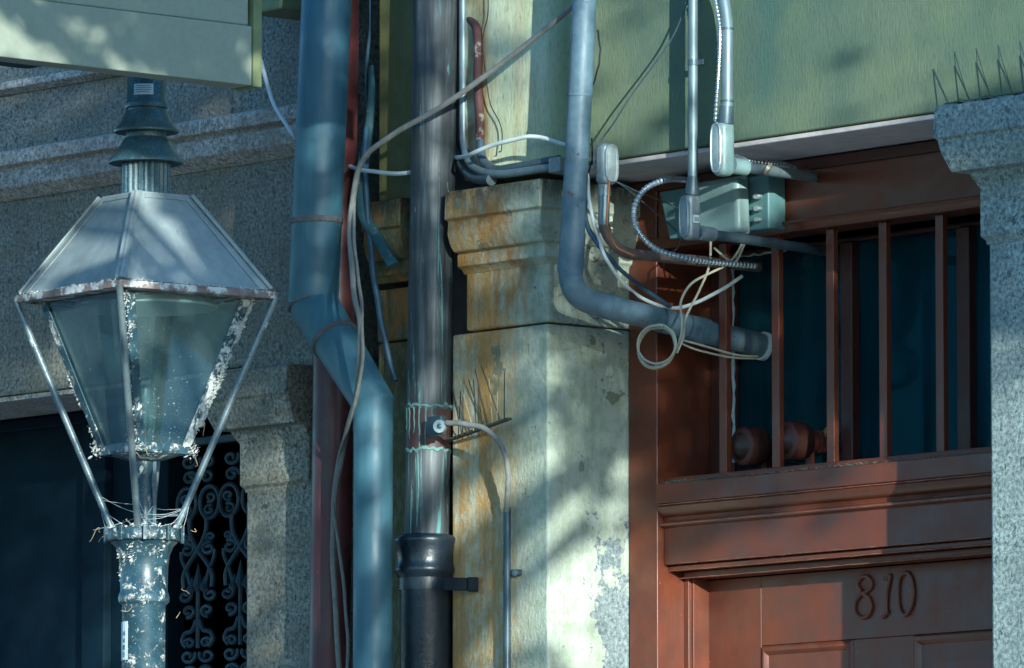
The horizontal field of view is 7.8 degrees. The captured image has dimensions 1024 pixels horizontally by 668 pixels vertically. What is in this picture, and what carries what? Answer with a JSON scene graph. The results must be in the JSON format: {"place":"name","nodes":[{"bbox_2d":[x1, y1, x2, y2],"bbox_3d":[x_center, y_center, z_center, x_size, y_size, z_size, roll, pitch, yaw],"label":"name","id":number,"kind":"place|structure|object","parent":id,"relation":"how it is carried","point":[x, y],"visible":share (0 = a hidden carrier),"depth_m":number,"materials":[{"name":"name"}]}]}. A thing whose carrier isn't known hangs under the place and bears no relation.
{"place":"outdoors","nodes":[
{"label":"outdoors","id":0,"kind":"place"},
{"bbox_2d":[0,0,261,90],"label":"canopy beam","id":1,"kind":"structure","parent":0,"point":[217,43],"depth_m":12.90,"materials":[{"name":"green paint"}]},
{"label":"sidewalk","id":2,"kind":"structure","parent":0,"visible":0},
{"bbox_2d":[12,76,278,667],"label":"street lamp","id":3,"kind":"object","parent":2,"relation":"on","point":[145,243],"visible":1,"depth_m":13.25,"materials":[{"name":"metal"}]},
{"bbox_2d":[0,0,401,667],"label":"granite building","id":4,"kind":"structure","parent":2,"relation":"on","point":[60,144],"depth_m":16.65,"materials":[{"name":"stone"}]},
{"bbox_2d":[0,403,184,667],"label":"carriage door","id":5,"kind":"structure","parent":4,"relation":"in","point":[60,607],"depth_m":17.19,"materials":[{"name":"blue paint"}]},
{"bbox_2d":[154,414,246,667],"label":"iron grille","id":6,"kind":"object","parent":4,"relation":"attached to","point":[197,584],"visible":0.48,"depth_m":16.67,"materials":[{"name":"black metal"}]},
{"bbox_2d":[262,0,300,19],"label":"gutter box","id":7,"kind":"object","parent":4,"relation":"attached to","point":[287,9],"visible":0.51,"depth_m":15.95,"materials":[{"name":"green metal"}]},
{"bbox_2d":[287,0,393,667],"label":"blue downspout","id":8,"kind":"object","parent":2,"relation":"on","point":[323,321],"visible":0.99,"depth_m":15.70,"materials":[{"name":"blue paint"},{"name":"metal"}]},
{"bbox_2d":[330,3,571,667],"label":"cable","id":9,"kind":"object","parent":8,"relation":"attached to","point":[481,78],"visible":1,"depth_m":15.62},
{"bbox_2d":[331,177,364,667],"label":"cable","id":10,"kind":"object","parent":9,"relation":"hanging from","point":[347,429],"visible":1,"depth_m":15.66,"materials":[{"name":"grey plastic"}]},
{"bbox_2d":[361,0,1023,667],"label":"painted building","id":11,"kind":"structure","parent":2,"relation":"on","point":[653,524],"depth_m":15.34,"materials":[{"name":"paint"}]},
{"bbox_2d":[309,0,358,667],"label":"maroon downspout","id":12,"kind":"object","parent":11,"relation":"attached to","point":[331,407],"depth_m":15.79,"materials":[{"name":"paint"}]},
{"bbox_2d":[365,0,371,109],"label":"cable","id":13,"kind":"object","parent":11,"relation":"attached to","point":[368,47],"visible":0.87,"depth_m":15.94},
{"bbox_2d":[356,65,398,267],"bbox_3d":[-0.299,-0.357,15.813,0.072,0.452,0.174,2,-6,-19],"label":"cable","id":14,"kind":"object","parent":11,"relation":"attached to","point":[385,251],"visible":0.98,"depth_m":15.79,"materials":[{"name":"plastic"}]},
{"bbox_2d":[361,126,397,381],"bbox_3d":[-0.288,-0.171,15.764,0.039,0.556,0.147,3,-7,-28],"label":"cable","id":15,"kind":"object","parent":11,"relation":"attached to","point":[381,325],"visible":1,"depth_m":15.74,"materials":[{"name":"plastic"}]},
{"bbox_2d":[262,59,564,175],"bbox_3d":[-0.179,-0.588,15.724,0.163,0.534,1.019,6,-9,-45],"label":"cable","id":16,"kind":"object","parent":11,"relation":"attached to","point":[402,173],"visible":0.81,"depth_m":15.69,"materials":[{"name":"white plastic"}]},
{"bbox_2d":[393,533,477,667],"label":"cast iron stack","id":17,"kind":"object","parent":11,"relation":"attached to","point":[428,582],"visible":1,"depth_m":15.54,"materials":[{"name":"black metal"}]},
{"bbox_2d":[404,0,457,533],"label":"copper pipe","id":18,"kind":"object","parent":17,"relation":"on","point":[430,283],"visible":1,"depth_m":15.61,"materials":[{"name":"metal"}]},
{"bbox_2d":[427,415,446,435],"bbox_3d":[-0.154,0.189,15.504,0.032,0.040,0.077,1,-6,-13],"label":"ground clamp","id":19,"kind":"object","parent":18,"relation":"attached to","point":[436,425],"visible":1,"depth_m":15.50,"materials":[{"name":"metal"}]},
{"bbox_2d":[445,420,510,511],"bbox_3d":[-0.072,0.270,15.417,0.148,0.195,0.062,-1,-6,13],"label":"ground cable","id":20,"kind":"object","parent":19,"relation":"attached to","point":[492,435],"visible":1,"depth_m":15.40,"materials":[{"name":"grey plastic"}]},
{"bbox_2d":[466,17,484,145],"bbox_3d":[-0.086,-0.681,15.667,0.023,0.601,0.131,2,-6,-19],"label":"red pipe","id":21,"kind":"object","parent":11,"relation":"attached to","point":[473,23],"visible":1,"depth_m":15.60,"materials":[{"name":"metal"}]},
{"bbox_2d":[455,138,496,185],"bbox_3d":[-0.093,-0.642,15.657,0.027,0.699,0.273,3,-7,-23],"label":"steel conduit","id":22,"kind":"object","parent":11,"relation":"attached to","point":[468,174],"visible":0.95,"depth_m":15.59,"materials":[{"name":"grey metal"}]},
{"bbox_2d":[444,366,511,441],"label":"bird spikes","id":23,"kind":"object","parent":11,"relation":"attached to","point":[473,431],"visible":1,"depth_m":15.49,"materials":[{"name":"metal"}]},
{"bbox_2d":[482,0,502,152],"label":"thin wire","id":24,"kind":"object","parent":11,"relation":"attached to","point":[486,78],"visible":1,"depth_m":15.59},
{"bbox_2d":[459,0,563,177],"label":"steel conduit","id":25,"kind":"object","parent":11,"relation":"attached to","point":[555,165],"visible":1,"depth_m":15.63,"materials":[{"name":"metal"}]},
{"bbox_2d":[503,507,521,667],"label":"narrow conduit","id":26,"kind":"object","parent":11,"relation":"attached to","point":[508,572],"visible":1,"depth_m":15.40,"materials":[{"name":"metal"}]},
{"bbox_2d":[476,139,560,169],"bbox_3d":[0.009,-0.375,15.463,0.029,0.083,0.278,5,-8,-37],"label":"steel conduit","id":27,"kind":"object","parent":11,"relation":"attached to","point":[484,162],"visible":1,"depth_m":15.47,"materials":[{"name":"grey metal"}]},
{"bbox_2d":[593,30,600,84],"bbox_3d":[0.169,-0.559,15.302,0.045,0.130,0.019,-5,-8,37],"label":"thin wire","id":28,"kind":"object","parent":11,"relation":"attached to","point":[599,57],"visible":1,"depth_m":15.29,"materials":[{"name":"black metal"}]},
{"bbox_2d":[593,0,687,168],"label":"thin wire","id":29,"kind":"object","parent":11,"relation":"attached to","point":[639,84],"visible":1,"depth_m":15.16,"materials":[{"name":"metal"}]},
{"bbox_2d":[619,182,678,208],"bbox_3d":[0.277,-0.285,15.289,0.172,0.051,0.010,4,-7,-34],"label":"thin wire","id":30,"kind":"object","parent":11,"relation":"attached to","point":[650,196],"visible":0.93,"depth_m":15.30,"materials":[{"name":"metal"}]},
{"bbox_2d":[557,0,771,360],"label":"drain pipe","id":31,"kind":"object","parent":11,"relation":"attached to","point":[579,294],"visible":0.94,"depth_m":15.22,"materials":[{"name":"metal"}]},
{"bbox_2d":[588,138,592,193],"bbox_3d":[0.160,-0.342,15.260,0.009,0.115,0.017,5,-8,-40],"label":"thin wire","id":32,"kind":"object","parent":31,"relation":"hanging from","point":[591,157],"visible":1,"depth_m":15.26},
{"bbox_2d":[586,201,640,301],"bbox_3d":[0.209,-0.192,15.266,0.134,0.248,0.044,5,-8,-40],"label":"thin wire","id":33,"kind":"object","parent":31,"relation":"attached to","point":[635,296],"visible":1,"depth_m":15.27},
{"bbox_2d":[585,209,671,308],"bbox_3d":[0.243,-0.160,15.263,0.218,0.201,0.044,4,-7,-33],"label":"cable","id":34,"kind":"object","parent":31,"relation":"attached to","point":[628,276],"visible":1,"depth_m":15.23,"materials":[{"name":"black plastic"}]},
{"bbox_2d":[587,173,742,309],"bbox_3d":[0.304,-0.187,15.305,0.356,0.267,0.073,4,-7,-30],"label":"cable","id":35,"kind":"object","parent":31,"relation":"attached to","point":[639,296],"visible":1,"depth_m":15.26,"materials":[{"name":"white plastic"}]},
{"bbox_2d":[637,241,758,369],"bbox_3d":[0.392,-0.059,15.242,0.263,0.268,0.128,2,-6,-14],"label":"coiled wire","id":36,"kind":"object","parent":31,"relation":"hanging from","point":[676,348],"visible":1,"depth_m":15.22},
{"bbox_2d":[596,143,761,271],"bbox_3d":[0.343,-0.259,15.324,0.438,0.234,0.040,5,-8,-40],"label":"conduit run","id":37,"kind":"object","parent":11,"relation":"attached to","point":[607,161],"visible":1,"depth_m":15.19,"materials":[{"name":"metal"}]},
{"bbox_2d":[606,180,633,255],"bbox_3d":[0.217,-0.234,15.175,0.068,0.151,0.024,5,-8,-40],"label":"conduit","id":38,"kind":"object","parent":37,"relation":"attached to","point":[607,225],"visible":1,"depth_m":15.16,"materials":[{"name":"metal"}]},
{"bbox_2d":[630,176,757,268],"bbox_3d":[0.366,-0.232,15.236,0.284,0.187,0.079,4,-7,-36],"label":"flexible conduit","id":39,"kind":"object","parent":11,"relation":"attached to","point":[646,241],"visible":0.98,"depth_m":15.17,"materials":[{"name":"metal"}]},
{"bbox_2d":[660,175,784,240],"bbox_3d":[0.415,-0.254,15.291,0.089,0.121,0.332,5,-8,-40],"label":"electrical box","id":40,"kind":"object","parent":11,"relation":"attached to","point":[742,204],"visible":0.86,"depth_m":15.19,"materials":[{"name":"grey metal"}]},
{"bbox_2d":[616,181,686,240],"bbox_3d":[0.278,-0.256,15.310,0.016,0.114,0.222,-6,-8,44],"label":"thin wire","id":41,"kind":"object","parent":40,"relation":"attached to","point":[648,207],"visible":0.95,"depth_m":15.31,"materials":[{"name":"metal"}]},
{"bbox_2d":[663,239,680,278],"bbox_3d":[0.328,-0.155,15.380,0.013,0.074,0.088,2,-7,-22],"label":"thin wire","id":42,"kind":"object","parent":40,"relation":"hanging from","point":[672,252],"visible":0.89,"depth_m":15.38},
{"bbox_2d":[731,427,771,468],"bbox_3d":[0.498,0.237,15.339,0.099,0.093,0.083,5,-8,-40],"label":"floodlight","id":43,"kind":"object","parent":11,"relation":"attached to","point":[751,446],"visible":0.98,"depth_m":15.31,"materials":[{"name":"red paint"}]},
{"bbox_2d":[679,0,825,255],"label":"conduit run","id":44,"kind":"object","parent":11,"relation":"attached to","point":[690,228],"visible":0.98,"depth_m":15.04,"materials":[{"name":"metal"}]},
{"bbox_2d":[710,0,817,181],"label":"conduit run","id":45,"kind":"object","parent":11,"relation":"attached to","point":[724,162],"visible":1,"depth_m":14.95,"materials":[{"name":"metal"}]},
{"bbox_2d":[713,0,721,121],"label":"flexible conduit","id":46,"kind":"object","parent":45,"relation":"attached to","point":[718,74],"visible":1,"depth_m":14.95,"materials":[{"name":"metal"}]},
{"bbox_2d":[734,154,796,168],"bbox_3d":[0.504,-0.346,15.081,0.026,0.015,0.205,-5,-8,39],"label":"flexible conduit","id":47,"kind":"object","parent":11,"relation":"attached to","point":[777,163],"visible":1,"depth_m":15.09,"materials":[{"name":"metal"}]},
{"bbox_2d":[783,421,826,463],"bbox_3d":[0.590,0.226,15.244,0.114,0.095,0.083,5,-8,-40],"label":"floodlight","id":48,"kind":"object","parent":11,"relation":"attached to","point":[802,440],"visible":0.91,"depth_m":15.21,"materials":[{"name":"red paint"}]},
{"bbox_2d":[710,214,989,473],"bbox_3d":[0.905,0.042,14.922,0.167,0.549,1.607,5,-8,-40],"label":"transom window","id":49,"kind":"structure","parent":11,"relation":"in","point":[729,377],"depth_m":15.19,"materials":[{"name":"red paint"}]},
{"bbox_2d":[709,558,992,667],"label":"door","id":50,"kind":"structure","parent":11,"relation":"in","point":[933,614],"depth_m":15.13,"materials":[{"name":"red paint"}]},
{"bbox_2d":[944,41,1023,104],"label":"bird spikes","id":51,"kind":"object","parent":11,"relation":"on","point":[982,97],"visible":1,"depth_m":14.39,"materials":[{"name":"grey metal"}]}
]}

